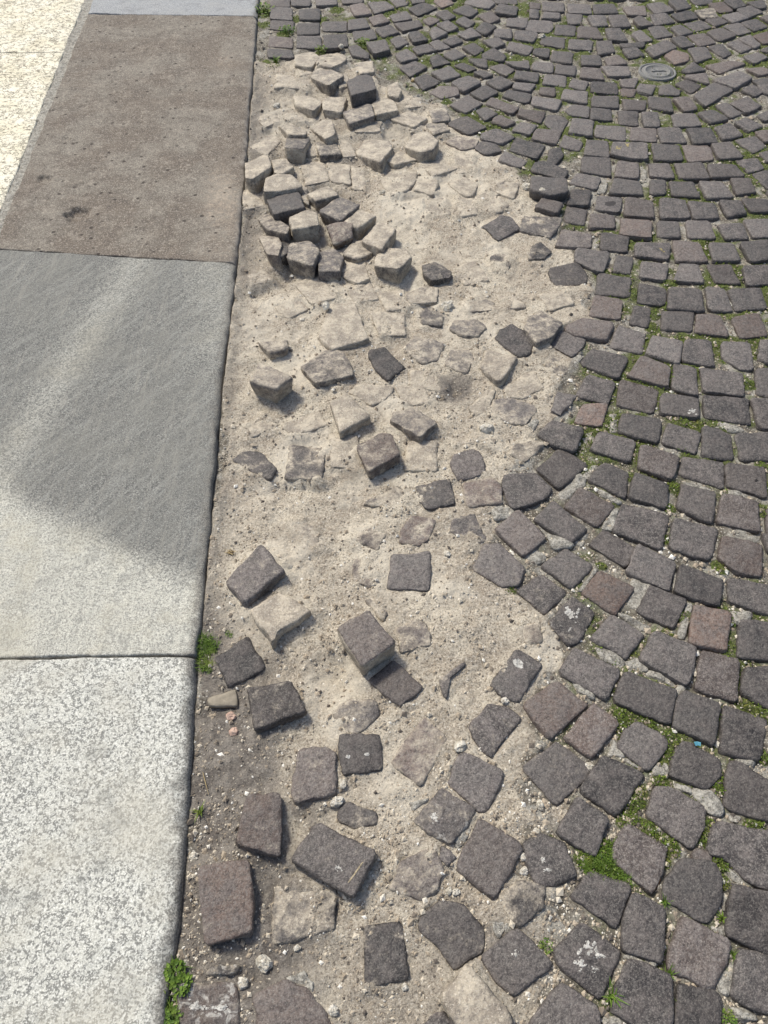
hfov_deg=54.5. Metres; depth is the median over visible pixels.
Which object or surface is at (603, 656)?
mortar lump
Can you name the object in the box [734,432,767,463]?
cobblestone
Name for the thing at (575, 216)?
cobblestone
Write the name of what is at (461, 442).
loose cobble
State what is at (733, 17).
cobblestone
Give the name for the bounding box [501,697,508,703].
pebble
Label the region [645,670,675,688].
mortar lump
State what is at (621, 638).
cobblestone
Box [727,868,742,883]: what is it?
mortar lump
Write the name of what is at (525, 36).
cobblestone
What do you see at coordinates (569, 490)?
mortar lump
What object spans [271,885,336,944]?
loose cobble
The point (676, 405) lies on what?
cobblestone
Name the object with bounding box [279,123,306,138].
loose cobble
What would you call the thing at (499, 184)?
loose cobble
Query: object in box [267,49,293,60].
cobblestone
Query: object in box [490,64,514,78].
cobblestone
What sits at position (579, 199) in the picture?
cobblestone
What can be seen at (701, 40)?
cobblestone
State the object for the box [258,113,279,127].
loose cobble
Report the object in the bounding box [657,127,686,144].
cobblestone
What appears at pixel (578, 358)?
mortar lump
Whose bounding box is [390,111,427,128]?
loose cobble
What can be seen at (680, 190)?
cobblestone
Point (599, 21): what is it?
cobblestone
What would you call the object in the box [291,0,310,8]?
cobblestone
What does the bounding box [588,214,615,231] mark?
cobblestone
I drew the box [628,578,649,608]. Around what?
mortar lump
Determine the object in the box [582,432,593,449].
mortar lump
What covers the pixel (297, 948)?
pebble
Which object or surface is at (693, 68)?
cobblestone
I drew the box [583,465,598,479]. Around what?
mortar lump
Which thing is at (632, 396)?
cobblestone
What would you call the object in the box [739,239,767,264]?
cobblestone
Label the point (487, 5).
cobblestone
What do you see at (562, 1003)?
cobblestone
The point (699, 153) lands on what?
cobblestone
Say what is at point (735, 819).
mortar lump
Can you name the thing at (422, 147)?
loose cobble
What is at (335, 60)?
loose cobble
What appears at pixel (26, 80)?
paving slab
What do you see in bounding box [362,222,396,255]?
loose cobble
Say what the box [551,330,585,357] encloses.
cobblestone
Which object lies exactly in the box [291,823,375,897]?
loose cobble
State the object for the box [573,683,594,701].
mortar lump
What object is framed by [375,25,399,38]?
cobblestone
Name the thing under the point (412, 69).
cobblestone
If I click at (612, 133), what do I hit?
cobblestone
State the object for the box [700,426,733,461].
cobblestone
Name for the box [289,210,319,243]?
loose cobble
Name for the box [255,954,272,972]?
pebble
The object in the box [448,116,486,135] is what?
cobblestone
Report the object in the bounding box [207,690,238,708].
stone fragment
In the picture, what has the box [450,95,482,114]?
cobblestone
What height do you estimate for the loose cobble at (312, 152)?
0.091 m
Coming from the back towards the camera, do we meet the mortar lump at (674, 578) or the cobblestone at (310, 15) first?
the cobblestone at (310, 15)
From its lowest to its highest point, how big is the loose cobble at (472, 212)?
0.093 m
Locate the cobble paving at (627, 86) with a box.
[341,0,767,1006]
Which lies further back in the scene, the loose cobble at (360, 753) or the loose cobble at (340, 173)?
the loose cobble at (340, 173)
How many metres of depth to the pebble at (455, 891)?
1.35 m
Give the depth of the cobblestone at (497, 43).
3.42 m
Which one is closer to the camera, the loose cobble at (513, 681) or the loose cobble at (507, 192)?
the loose cobble at (513, 681)
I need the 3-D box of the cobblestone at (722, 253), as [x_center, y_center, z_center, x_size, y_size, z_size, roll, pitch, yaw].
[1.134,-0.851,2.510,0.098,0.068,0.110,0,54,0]
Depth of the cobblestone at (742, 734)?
1.52 m
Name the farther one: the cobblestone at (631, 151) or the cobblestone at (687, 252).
the cobblestone at (631, 151)
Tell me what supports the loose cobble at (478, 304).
on the ground
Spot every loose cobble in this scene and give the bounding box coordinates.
[176,982,240,1023]
[197,859,254,945]
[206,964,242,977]
[215,637,265,687]
[226,545,285,607]
[232,451,277,481]
[235,792,282,857]
[242,190,264,209]
[245,155,271,193]
[247,681,306,733]
[248,270,273,284]
[249,363,292,403]
[249,421,278,437]
[250,135,281,155]
[251,592,310,649]
[253,979,330,1023]
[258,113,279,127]
[258,213,291,242]
[259,236,282,272]
[259,340,288,359]
[263,173,302,204]
[267,192,305,223]
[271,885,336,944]
[272,159,293,174]
[274,74,311,90]
[275,301,308,318]
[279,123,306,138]
[280,242,289,265]
[282,411,325,432]
[284,111,304,119]
[284,136,309,164]
[284,445,325,481]
[286,241,319,278]
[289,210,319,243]
[291,746,337,805]
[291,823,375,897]
[293,96,321,117]
[294,52,319,71]
[294,276,335,305]
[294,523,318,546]
[299,70,311,77]
[301,161,328,186]
[301,186,309,207]
[301,350,353,388]
[306,144,317,158]
[307,186,338,211]
[311,67,343,96]
[311,120,337,144]
[315,142,341,162]
[316,52,346,69]
[317,249,344,281]
[318,302,368,350]
[319,197,359,224]
[322,97,346,118]
[326,162,350,185]
[326,222,353,249]
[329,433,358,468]
[330,394,369,438]
[332,699,379,733]
[337,611,395,674]
[337,802,377,828]
[338,74,348,90]
[338,733,382,775]
[340,140,355,158]
[342,268,368,284]
[343,104,374,130]
[343,240,372,262]
[343,261,367,272]
[344,209,375,239]
[344,282,378,302]
[347,74,375,108]
[348,383,393,406]
[351,166,366,190]
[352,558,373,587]
[354,61,374,75]
[354,121,381,133]
[356,140,392,173]
[356,528,385,550]
[357,433,399,479]
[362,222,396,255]
[363,922,408,985]
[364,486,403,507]
[365,599,387,621]
[368,347,404,381]
[368,661,422,707]
[370,311,405,337]
[371,98,397,120]
[374,248,411,283]
[378,289,404,311]
[381,169,417,196]
[387,81,401,101]
[387,151,416,168]
[387,551,431,591]
[388,849,443,900]
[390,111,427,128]
[390,408,437,442]
[391,717,446,786]
[394,386,429,405]
[395,619,430,653]
[396,97,421,109]
[399,516,435,545]
[404,336,443,364]
[404,440,437,472]
[405,131,438,162]
[405,285,437,306]
[409,370,439,390]
[413,179,438,197]
[413,787,474,845]
[415,479,454,510]
[418,159,457,175]
[419,307,443,327]
[422,262,451,285]
[424,1011,452,1023]
[425,198,450,215]
[426,123,449,135]
[429,106,449,123]
[439,662,464,698]
[439,846,455,866]
[440,965,512,1023]
[445,349,473,374]
[448,177,477,197]
[449,319,486,338]
[450,449,485,480]
[450,514,485,546]
[453,155,474,173]
[454,438,495,444]
[456,261,489,285]
[457,198,477,217]
[462,478,502,507]
[468,297,494,312]
[468,389,495,414]
[475,193,509,213]
[479,350,516,386]
[482,215,519,240]
[486,180,504,198]
[490,254,511,269]
[490,650,541,702]
[492,180,519,199]
[492,398,536,425]
[495,324,532,357]
[497,296,525,310]
[498,880,545,928]
[503,371,543,399]
[508,440,544,462]
[519,216,561,239]
[523,311,562,347]
[523,623,542,644]
[527,242,551,260]
[538,290,574,311]
[545,355,567,375]
[551,392,576,415]
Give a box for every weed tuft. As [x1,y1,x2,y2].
[163,955,193,1023]
[192,801,204,819]
[194,630,221,674]
[255,2,273,15]
[278,25,295,33]
[315,45,327,51]
[354,37,369,46]
[538,937,552,954]
[578,837,635,888]
[602,975,630,1009]
[658,893,670,906]
[665,963,678,980]
[716,910,725,923]
[721,1008,737,1023]
[730,949,736,963]
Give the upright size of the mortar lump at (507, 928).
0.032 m
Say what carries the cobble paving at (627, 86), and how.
on the ground
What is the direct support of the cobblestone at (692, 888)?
on the ground
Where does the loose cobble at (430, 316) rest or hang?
on the ground
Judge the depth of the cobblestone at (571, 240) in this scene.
2.53 m
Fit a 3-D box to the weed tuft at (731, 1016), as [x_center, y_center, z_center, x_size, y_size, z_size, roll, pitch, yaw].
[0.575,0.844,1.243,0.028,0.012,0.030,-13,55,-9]
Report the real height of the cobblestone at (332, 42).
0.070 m
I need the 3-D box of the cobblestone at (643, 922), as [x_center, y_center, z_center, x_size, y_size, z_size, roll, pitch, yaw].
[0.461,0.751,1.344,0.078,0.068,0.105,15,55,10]
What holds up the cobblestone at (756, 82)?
on the ground
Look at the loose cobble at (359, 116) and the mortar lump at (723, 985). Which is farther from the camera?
the loose cobble at (359, 116)
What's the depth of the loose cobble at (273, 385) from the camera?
2.05 m
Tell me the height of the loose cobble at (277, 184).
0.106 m
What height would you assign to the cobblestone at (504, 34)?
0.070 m
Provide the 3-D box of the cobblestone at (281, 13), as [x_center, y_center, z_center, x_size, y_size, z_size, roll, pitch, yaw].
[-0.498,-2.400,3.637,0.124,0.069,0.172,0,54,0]
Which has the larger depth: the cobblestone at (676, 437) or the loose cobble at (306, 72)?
the loose cobble at (306, 72)
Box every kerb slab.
[0,14,257,267]
[0,250,236,659]
[0,657,196,1023]
[88,0,258,21]
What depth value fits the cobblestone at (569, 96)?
3.11 m
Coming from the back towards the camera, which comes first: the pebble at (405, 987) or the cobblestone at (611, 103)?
the cobblestone at (611, 103)
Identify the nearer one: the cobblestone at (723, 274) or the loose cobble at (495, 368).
the loose cobble at (495, 368)
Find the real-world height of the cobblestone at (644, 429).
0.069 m
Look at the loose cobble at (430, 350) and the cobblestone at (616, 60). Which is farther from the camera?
the cobblestone at (616, 60)
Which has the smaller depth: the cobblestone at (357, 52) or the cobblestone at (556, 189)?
the cobblestone at (556, 189)
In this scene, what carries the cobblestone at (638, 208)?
on the ground
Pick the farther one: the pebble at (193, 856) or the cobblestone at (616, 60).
the cobblestone at (616, 60)
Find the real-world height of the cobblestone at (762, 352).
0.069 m
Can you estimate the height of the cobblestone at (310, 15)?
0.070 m
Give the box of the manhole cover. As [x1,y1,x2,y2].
[638,63,675,81]
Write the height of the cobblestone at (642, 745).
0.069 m
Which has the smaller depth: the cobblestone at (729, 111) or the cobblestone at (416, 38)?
the cobblestone at (729, 111)
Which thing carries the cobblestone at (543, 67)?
on the ground
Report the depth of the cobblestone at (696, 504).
1.87 m
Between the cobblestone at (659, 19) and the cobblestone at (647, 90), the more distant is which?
the cobblestone at (659, 19)
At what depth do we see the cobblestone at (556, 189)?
2.66 m
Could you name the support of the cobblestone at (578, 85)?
on the ground
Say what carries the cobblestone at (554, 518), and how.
on the ground
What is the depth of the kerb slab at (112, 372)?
1.96 m
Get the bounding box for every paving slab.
[0,0,84,53]
[0,53,63,211]
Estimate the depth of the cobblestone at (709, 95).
3.13 m
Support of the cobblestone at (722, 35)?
on the ground
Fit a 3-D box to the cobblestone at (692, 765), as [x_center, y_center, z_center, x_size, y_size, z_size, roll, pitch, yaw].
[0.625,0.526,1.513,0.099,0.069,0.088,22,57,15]
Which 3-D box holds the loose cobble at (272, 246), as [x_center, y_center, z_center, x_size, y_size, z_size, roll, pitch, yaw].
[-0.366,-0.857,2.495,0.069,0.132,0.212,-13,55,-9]
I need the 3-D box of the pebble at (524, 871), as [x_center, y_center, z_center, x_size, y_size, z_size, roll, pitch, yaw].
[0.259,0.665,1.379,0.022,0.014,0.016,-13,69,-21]
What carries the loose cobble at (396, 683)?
on the ground
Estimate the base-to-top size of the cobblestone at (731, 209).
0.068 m
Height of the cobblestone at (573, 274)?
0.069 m
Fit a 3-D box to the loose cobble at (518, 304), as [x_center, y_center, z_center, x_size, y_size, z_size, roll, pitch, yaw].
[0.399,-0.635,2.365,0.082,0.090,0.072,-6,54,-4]
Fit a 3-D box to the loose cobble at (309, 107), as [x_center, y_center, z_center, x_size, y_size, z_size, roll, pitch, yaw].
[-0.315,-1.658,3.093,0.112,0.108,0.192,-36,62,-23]
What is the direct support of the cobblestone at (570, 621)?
on the ground
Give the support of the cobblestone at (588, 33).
on the ground
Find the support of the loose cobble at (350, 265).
on the ground
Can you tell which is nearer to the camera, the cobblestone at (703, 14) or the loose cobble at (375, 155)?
the loose cobble at (375, 155)
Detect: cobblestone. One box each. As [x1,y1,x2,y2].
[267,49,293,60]
[268,36,293,49]
[269,0,290,7]
[269,20,294,31]
[270,6,292,20]
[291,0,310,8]
[296,23,319,35]
[296,36,321,51]
[298,8,320,22]
[315,0,337,8]
[321,21,347,32]
[323,34,348,53]
[347,18,369,32]
[348,45,369,60]
[350,3,371,18]
[352,29,376,42]
[366,39,389,59]
[368,1,394,15]
[368,14,390,26]
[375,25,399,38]
[390,11,411,22]
[390,36,408,50]
[394,20,422,33]
[395,49,417,64]
[399,61,426,78]
[408,3,436,16]
[408,31,427,45]
[412,44,436,57]
[414,74,440,90]
[418,900,484,969]
[429,54,450,68]
[429,86,459,99]
[431,66,460,82]
[437,20,458,33]
[443,49,465,61]
[445,136,478,150]
[447,751,503,812]
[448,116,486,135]
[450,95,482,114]
[451,76,480,94]
[453,5,478,19]
[456,819,523,900]
[457,28,481,40]
[462,43,483,56]
[464,0,495,10]
[468,704,520,757]
[469,85,497,101]
[471,543,525,588]
[475,22,496,36]
[475,141,501,156]
[476,107,497,121]
[477,11,499,24]
[480,129,514,146]
[481,928,552,996]
[482,37,504,49]
[482,48,506,63]
[485,76,513,91]
[485,97,518,115]
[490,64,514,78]
[491,115,515,128]
[493,29,511,40]
[494,4,518,17]
[494,510,545,557]
[498,151,526,168]
[501,472,551,510]
[502,90,531,104]
[505,18,527,29]
[505,42,533,56]
[509,138,545,161]
[512,82,535,93]
[512,122,536,137]
[513,70,539,84]
[514,30,537,44]
[516,575,565,614]
[517,109,544,124]
[522,833,576,886]
[523,681,587,740]
[523,741,589,806]
[525,20,553,33]
[528,983,600,1023]
[529,176,568,201]
[530,96,561,112]
[530,161,568,177]
[531,62,553,74]
[531,129,561,146]
[533,501,586,542]
[534,198,562,216]
[536,420,583,454]
[536,449,587,490]
[540,37,564,49]
[541,549,591,589]
[542,1,564,13]
[542,74,566,87]
[544,115,568,132]
[546,147,563,165]
[548,262,586,285]
[548,596,593,646]
[550,51,573,65]
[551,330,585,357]
[553,923,620,999]
[554,24,575,36]
[554,64,576,77]
[555,229,591,249]
[555,797,608,856]
[558,648,619,702]
[559,135,582,151]
[560,89,587,105]
[563,206,587,225]
[563,487,614,528]
[563,703,618,759]
[564,104,589,118]
[564,318,613,343]
[566,4,591,15]
[566,13,582,25]
[566,189,591,209]
[568,39,592,51]
[568,79,588,90]
[568,118,593,138]
[569,173,600,191]
[569,871,631,928]
[574,247,609,274]
[574,403,607,427]
[575,374,615,403]
[576,26,602,40]
[579,67,604,81]
[579,755,644,816]
[580,55,601,67]
[580,157,610,177]
[580,349,627,381]
[580,571,633,615]
[583,140,609,157]
[587,15,607,27]
[587,463,628,500]
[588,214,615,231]
[588,295,622,320]
[588,530,634,568]
[589,108,611,122]
[589,432,635,463]
[589,615,643,660]
[590,81,617,95]
[591,96,618,110]
[592,4,617,14]
[594,125,625,141]
[594,196,621,214]
[594,273,631,298]
[596,40,614,56]
[599,232,628,253]
[600,66,630,79]
[604,55,626,65]
[605,28,627,43]
[607,14,631,29]
[608,178,643,197]
[609,142,648,161]
[609,325,645,354]
[610,959,673,1023]
[611,504,668,551]
[611,823,667,896]
[612,255,632,274]
[612,671,676,725]
[614,160,639,180]
[616,380,658,414]
[617,111,638,126]
[617,413,661,444]
[617,721,667,771]
[619,218,651,241]
[620,892,665,965]
[621,99,646,112]
[622,5,646,17]
[622,47,644,60]
[623,197,654,220]
[624,544,675,591]
[627,356,670,389]
[627,473,668,510]
[629,127,656,142]
[629,305,650,328]
[631,30,652,43]
[633,242,670,262]
[635,585,686,630]
[636,83,655,96]
[636,283,666,307]
[637,445,679,481]
[638,261,668,283]
[638,631,696,686]
[641,111,659,128]
[644,335,682,364]
[644,786,705,848]
[645,40,676,59]
[646,2,673,13]
[647,96,673,114]
[648,26,672,39]
[648,163,674,180]
[649,180,665,197]
[650,13,674,25]
[651,143,683,163]
[656,221,680,240]
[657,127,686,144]
[658,84,680,96]
[658,197,690,220]
[659,393,699,420]
[660,311,694,332]
[661,423,700,455]
[661,857,722,923]
[664,50,688,65]
[665,916,730,988]
[666,287,704,314]
[668,0,691,12]
[668,181,699,199]
[668,518,717,562]
[668,741,721,789]
[670,10,697,23]
[670,25,692,36]
[670,36,694,49]
[670,113,701,128]
[670,364,697,397]
[671,690,720,747]
[672,96,697,112]
[672,240,707,264]
[673,263,703,284]
[673,564,723,608]
[673,983,722,1023]
[674,162,709,182]
[675,80,700,94]
[675,484,715,524]
[677,457,724,489]
[681,62,705,74]
[681,339,714,368]
[682,145,713,162]
[684,20,711,31]
[684,73,709,85]
[684,220,715,240]
[685,127,717,146]
[687,33,715,46]
[687,47,711,64]
[687,201,718,221]
[688,605,731,653]
[689,0,713,6]
[690,848,711,860]
[693,82,732,109]
[693,650,739,703]
[694,8,717,20]
[694,314,728,338]
[697,110,727,125]
[698,181,733,200]
[699,367,744,397]
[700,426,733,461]
[701,395,750,425]
[704,286,732,313]
[705,16,727,27]
[705,61,745,74]
[705,821,767,890]
[706,28,735,42]
[706,163,744,180]
[706,264,740,285]
[708,2,732,14]
[708,44,731,58]
[708,242,740,263]
[710,141,743,161]
[712,71,751,91]
[714,103,741,119]
[714,123,742,141]
[714,494,760,534]
[716,223,748,241]
[716,536,762,578]
[717,705,766,762]
[718,200,746,218]
[720,341,753,371]
[721,12,748,23]
[722,23,750,36]
[722,760,767,822]
[723,0,745,11]
[723,883,767,954]
[724,462,767,499]
[726,40,751,53]
[726,288,766,312]
[726,578,767,615]
[729,178,755,196]
[729,947,767,1014]
[730,96,761,115]
[731,313,767,339]
[734,118,762,133]
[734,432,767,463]
[735,136,766,153]
[736,6,762,19]
[736,158,763,174]
[736,619,767,662]
[738,35,760,49]
[738,666,767,709]
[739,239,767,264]
[740,85,762,97]
[741,19,767,32]
[741,198,767,214]
[741,264,767,287]
[743,52,767,65]
[743,219,767,239]
[750,397,767,431]
[751,78,767,85]
[752,170,767,189]
[753,31,767,45]
[753,368,767,397]
[757,339,767,366]
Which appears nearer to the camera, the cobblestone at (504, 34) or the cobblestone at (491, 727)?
the cobblestone at (491, 727)
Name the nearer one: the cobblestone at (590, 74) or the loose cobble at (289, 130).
the loose cobble at (289, 130)
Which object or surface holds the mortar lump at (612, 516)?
on the ground
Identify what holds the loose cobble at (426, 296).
on the ground
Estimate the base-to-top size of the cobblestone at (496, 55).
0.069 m
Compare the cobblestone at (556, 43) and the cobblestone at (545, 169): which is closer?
the cobblestone at (545, 169)
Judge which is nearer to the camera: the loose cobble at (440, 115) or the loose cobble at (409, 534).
the loose cobble at (409, 534)
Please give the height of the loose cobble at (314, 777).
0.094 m
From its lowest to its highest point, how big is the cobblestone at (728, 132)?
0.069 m
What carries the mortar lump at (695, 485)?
on the ground
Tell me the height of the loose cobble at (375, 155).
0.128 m
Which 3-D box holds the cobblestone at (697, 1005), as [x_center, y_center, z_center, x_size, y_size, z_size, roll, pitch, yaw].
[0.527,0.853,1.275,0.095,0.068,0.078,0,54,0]
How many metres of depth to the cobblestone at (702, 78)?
3.21 m
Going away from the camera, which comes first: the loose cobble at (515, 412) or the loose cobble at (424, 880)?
the loose cobble at (424, 880)
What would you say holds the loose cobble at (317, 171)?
on the ground
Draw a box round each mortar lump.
[287,971,313,991]
[409,798,428,810]
[454,829,469,848]
[491,505,513,521]
[492,922,504,938]
[504,923,510,932]
[527,419,538,429]
[530,549,546,564]
[537,525,573,550]
[558,480,585,499]
[568,185,575,193]
[573,354,583,362]
[573,473,586,488]
[573,533,588,547]
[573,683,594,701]
[578,567,597,591]
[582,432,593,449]
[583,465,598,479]
[586,485,621,505]
[592,234,600,247]
[596,183,607,194]
[596,647,618,662]
[597,649,625,667]
[601,508,618,532]
[602,1016,623,1023]
[607,740,624,758]
[609,413,616,432]
[617,613,649,633]
[621,953,646,962]
[625,658,647,671]
[625,758,637,767]
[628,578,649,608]
[640,166,646,183]
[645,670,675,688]
[645,960,657,966]
[651,763,668,775]
[671,684,685,722]
[672,573,675,590]
[673,783,691,794]
[677,602,692,639]
[682,482,710,489]
[690,788,724,817]
[711,926,724,935]
[715,423,743,433]
[715,962,733,996]
[722,893,726,910]
[726,813,740,822]
[727,533,759,542]
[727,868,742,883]
[728,490,753,497]
[730,611,751,625]
[731,1007,757,1023]
[735,758,755,767]
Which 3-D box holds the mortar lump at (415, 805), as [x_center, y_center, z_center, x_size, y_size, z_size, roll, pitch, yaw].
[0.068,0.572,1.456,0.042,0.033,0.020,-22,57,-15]
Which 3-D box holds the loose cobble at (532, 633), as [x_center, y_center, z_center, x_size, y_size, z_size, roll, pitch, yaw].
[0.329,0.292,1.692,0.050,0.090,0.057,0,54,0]
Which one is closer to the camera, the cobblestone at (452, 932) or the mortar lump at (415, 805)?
the cobblestone at (452, 932)
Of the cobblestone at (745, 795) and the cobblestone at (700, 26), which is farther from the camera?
the cobblestone at (700, 26)
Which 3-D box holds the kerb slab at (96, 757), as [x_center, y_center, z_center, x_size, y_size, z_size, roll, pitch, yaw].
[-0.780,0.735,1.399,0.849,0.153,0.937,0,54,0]
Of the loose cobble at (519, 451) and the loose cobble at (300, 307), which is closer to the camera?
the loose cobble at (519, 451)
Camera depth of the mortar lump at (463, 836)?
1.41 m
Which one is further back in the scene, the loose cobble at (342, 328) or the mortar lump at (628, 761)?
the loose cobble at (342, 328)
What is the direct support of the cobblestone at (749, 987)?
on the ground
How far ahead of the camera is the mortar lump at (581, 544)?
1.81 m
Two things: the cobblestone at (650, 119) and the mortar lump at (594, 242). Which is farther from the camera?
the cobblestone at (650, 119)
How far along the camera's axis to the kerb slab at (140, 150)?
2.86 m
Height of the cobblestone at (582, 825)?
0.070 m
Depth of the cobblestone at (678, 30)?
3.49 m
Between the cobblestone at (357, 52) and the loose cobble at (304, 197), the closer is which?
the loose cobble at (304, 197)
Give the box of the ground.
[170,0,767,1023]
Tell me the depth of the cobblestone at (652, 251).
2.48 m
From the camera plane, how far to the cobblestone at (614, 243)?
2.51 m
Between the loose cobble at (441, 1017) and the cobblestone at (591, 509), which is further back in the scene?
the cobblestone at (591, 509)
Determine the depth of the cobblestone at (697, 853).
1.39 m
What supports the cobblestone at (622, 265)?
on the ground
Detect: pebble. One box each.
[188,852,198,860]
[226,711,236,719]
[229,727,237,735]
[237,977,247,989]
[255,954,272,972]
[273,103,279,108]
[293,944,300,951]
[322,301,329,310]
[326,1003,337,1016]
[330,796,343,807]
[338,779,346,788]
[402,983,408,990]
[441,300,454,311]
[443,550,450,555]
[445,886,451,894]
[452,888,459,895]
[454,740,465,751]
[479,423,493,433]
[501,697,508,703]
[519,852,525,860]
[519,866,528,875]
[521,183,529,190]
[533,828,539,833]
[536,799,543,809]
[585,762,594,770]
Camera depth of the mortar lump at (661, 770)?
1.49 m
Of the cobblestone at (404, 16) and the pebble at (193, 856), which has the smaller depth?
the pebble at (193, 856)
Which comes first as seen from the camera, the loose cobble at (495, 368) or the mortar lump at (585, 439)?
the mortar lump at (585, 439)
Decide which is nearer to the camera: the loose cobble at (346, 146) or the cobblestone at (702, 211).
the cobblestone at (702, 211)
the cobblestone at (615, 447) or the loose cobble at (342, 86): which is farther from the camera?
the loose cobble at (342, 86)
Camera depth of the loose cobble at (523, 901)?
1.34 m
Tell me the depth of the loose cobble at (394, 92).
3.10 m
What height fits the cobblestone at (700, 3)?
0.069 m
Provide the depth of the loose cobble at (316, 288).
2.35 m
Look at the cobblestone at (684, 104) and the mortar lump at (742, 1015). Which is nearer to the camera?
the mortar lump at (742, 1015)
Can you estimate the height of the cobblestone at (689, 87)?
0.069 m
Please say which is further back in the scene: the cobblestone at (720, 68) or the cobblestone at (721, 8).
the cobblestone at (721, 8)
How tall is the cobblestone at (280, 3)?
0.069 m
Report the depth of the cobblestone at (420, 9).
3.64 m
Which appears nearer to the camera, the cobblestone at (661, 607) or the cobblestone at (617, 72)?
the cobblestone at (661, 607)
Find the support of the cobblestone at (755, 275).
on the ground
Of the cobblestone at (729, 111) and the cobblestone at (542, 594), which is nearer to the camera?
the cobblestone at (542, 594)
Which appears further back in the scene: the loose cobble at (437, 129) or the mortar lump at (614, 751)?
the loose cobble at (437, 129)
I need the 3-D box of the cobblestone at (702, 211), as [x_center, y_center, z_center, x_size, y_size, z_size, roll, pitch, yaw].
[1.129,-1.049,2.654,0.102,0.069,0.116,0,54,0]
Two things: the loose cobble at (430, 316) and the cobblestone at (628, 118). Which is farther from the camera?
the cobblestone at (628, 118)
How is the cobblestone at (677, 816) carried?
on the ground
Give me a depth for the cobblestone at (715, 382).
2.12 m
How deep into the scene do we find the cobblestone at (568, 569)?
1.76 m
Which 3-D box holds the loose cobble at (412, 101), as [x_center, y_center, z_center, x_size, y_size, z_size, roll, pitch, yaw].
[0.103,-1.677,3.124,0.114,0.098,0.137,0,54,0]
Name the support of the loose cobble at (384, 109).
on the ground
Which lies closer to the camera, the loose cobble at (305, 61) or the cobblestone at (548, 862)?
the cobblestone at (548, 862)
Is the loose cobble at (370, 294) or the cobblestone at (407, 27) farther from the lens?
the cobblestone at (407, 27)
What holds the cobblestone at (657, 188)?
on the ground
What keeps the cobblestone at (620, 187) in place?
on the ground
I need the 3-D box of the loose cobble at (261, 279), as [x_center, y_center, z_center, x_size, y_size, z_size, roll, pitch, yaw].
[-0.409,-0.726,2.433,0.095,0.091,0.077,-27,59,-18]
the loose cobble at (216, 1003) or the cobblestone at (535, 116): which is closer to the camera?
the loose cobble at (216, 1003)
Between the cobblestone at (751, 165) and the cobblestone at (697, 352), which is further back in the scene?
the cobblestone at (751, 165)
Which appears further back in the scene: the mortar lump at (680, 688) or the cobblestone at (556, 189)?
the cobblestone at (556, 189)
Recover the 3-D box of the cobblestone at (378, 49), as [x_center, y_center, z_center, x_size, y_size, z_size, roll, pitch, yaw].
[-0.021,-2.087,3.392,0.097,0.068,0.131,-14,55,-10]
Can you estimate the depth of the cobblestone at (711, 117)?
3.01 m
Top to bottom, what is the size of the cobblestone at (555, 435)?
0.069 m
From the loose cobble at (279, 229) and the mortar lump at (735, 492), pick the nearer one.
the mortar lump at (735, 492)
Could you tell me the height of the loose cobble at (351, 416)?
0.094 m
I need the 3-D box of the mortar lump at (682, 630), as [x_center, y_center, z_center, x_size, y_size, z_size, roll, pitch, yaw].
[0.680,0.252,1.694,0.023,0.035,0.106,19,56,14]
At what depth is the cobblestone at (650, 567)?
1.75 m
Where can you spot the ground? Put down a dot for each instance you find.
(234, 442)
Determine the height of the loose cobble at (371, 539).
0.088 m
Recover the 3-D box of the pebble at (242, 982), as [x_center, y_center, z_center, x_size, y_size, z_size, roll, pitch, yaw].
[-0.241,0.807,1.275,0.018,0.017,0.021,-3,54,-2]
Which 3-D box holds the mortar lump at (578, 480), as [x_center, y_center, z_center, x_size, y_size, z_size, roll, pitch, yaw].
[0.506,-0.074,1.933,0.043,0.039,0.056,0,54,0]
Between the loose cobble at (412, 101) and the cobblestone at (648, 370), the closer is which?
the cobblestone at (648, 370)
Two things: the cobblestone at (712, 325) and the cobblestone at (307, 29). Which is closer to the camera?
the cobblestone at (712, 325)
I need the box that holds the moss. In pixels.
[257,0,767,1006]
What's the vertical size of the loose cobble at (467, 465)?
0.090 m
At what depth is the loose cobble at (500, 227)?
2.56 m
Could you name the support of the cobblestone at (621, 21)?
on the ground
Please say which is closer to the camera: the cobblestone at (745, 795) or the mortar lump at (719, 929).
the mortar lump at (719, 929)
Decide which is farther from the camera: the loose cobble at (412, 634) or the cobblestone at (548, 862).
the loose cobble at (412, 634)
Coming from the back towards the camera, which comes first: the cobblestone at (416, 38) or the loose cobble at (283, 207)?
the cobblestone at (416, 38)
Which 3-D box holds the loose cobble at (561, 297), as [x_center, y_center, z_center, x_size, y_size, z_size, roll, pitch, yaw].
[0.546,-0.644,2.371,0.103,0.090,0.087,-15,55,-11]
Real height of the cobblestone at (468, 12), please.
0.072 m
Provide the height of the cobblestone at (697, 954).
0.069 m
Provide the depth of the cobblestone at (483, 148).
2.88 m
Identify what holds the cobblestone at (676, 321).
on the ground
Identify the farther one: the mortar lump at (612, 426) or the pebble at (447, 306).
the pebble at (447, 306)
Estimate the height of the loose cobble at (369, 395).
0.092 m
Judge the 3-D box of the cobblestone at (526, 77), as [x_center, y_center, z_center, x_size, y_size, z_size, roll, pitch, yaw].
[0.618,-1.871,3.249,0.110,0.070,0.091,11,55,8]
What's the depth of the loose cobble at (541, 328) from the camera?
2.23 m
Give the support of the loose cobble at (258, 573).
on the ground
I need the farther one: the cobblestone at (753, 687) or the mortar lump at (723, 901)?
the cobblestone at (753, 687)
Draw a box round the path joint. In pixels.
[0,0,92,231]
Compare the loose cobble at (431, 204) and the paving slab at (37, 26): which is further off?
the paving slab at (37, 26)
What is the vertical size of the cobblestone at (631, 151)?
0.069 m
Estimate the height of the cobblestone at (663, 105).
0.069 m
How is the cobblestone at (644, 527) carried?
on the ground

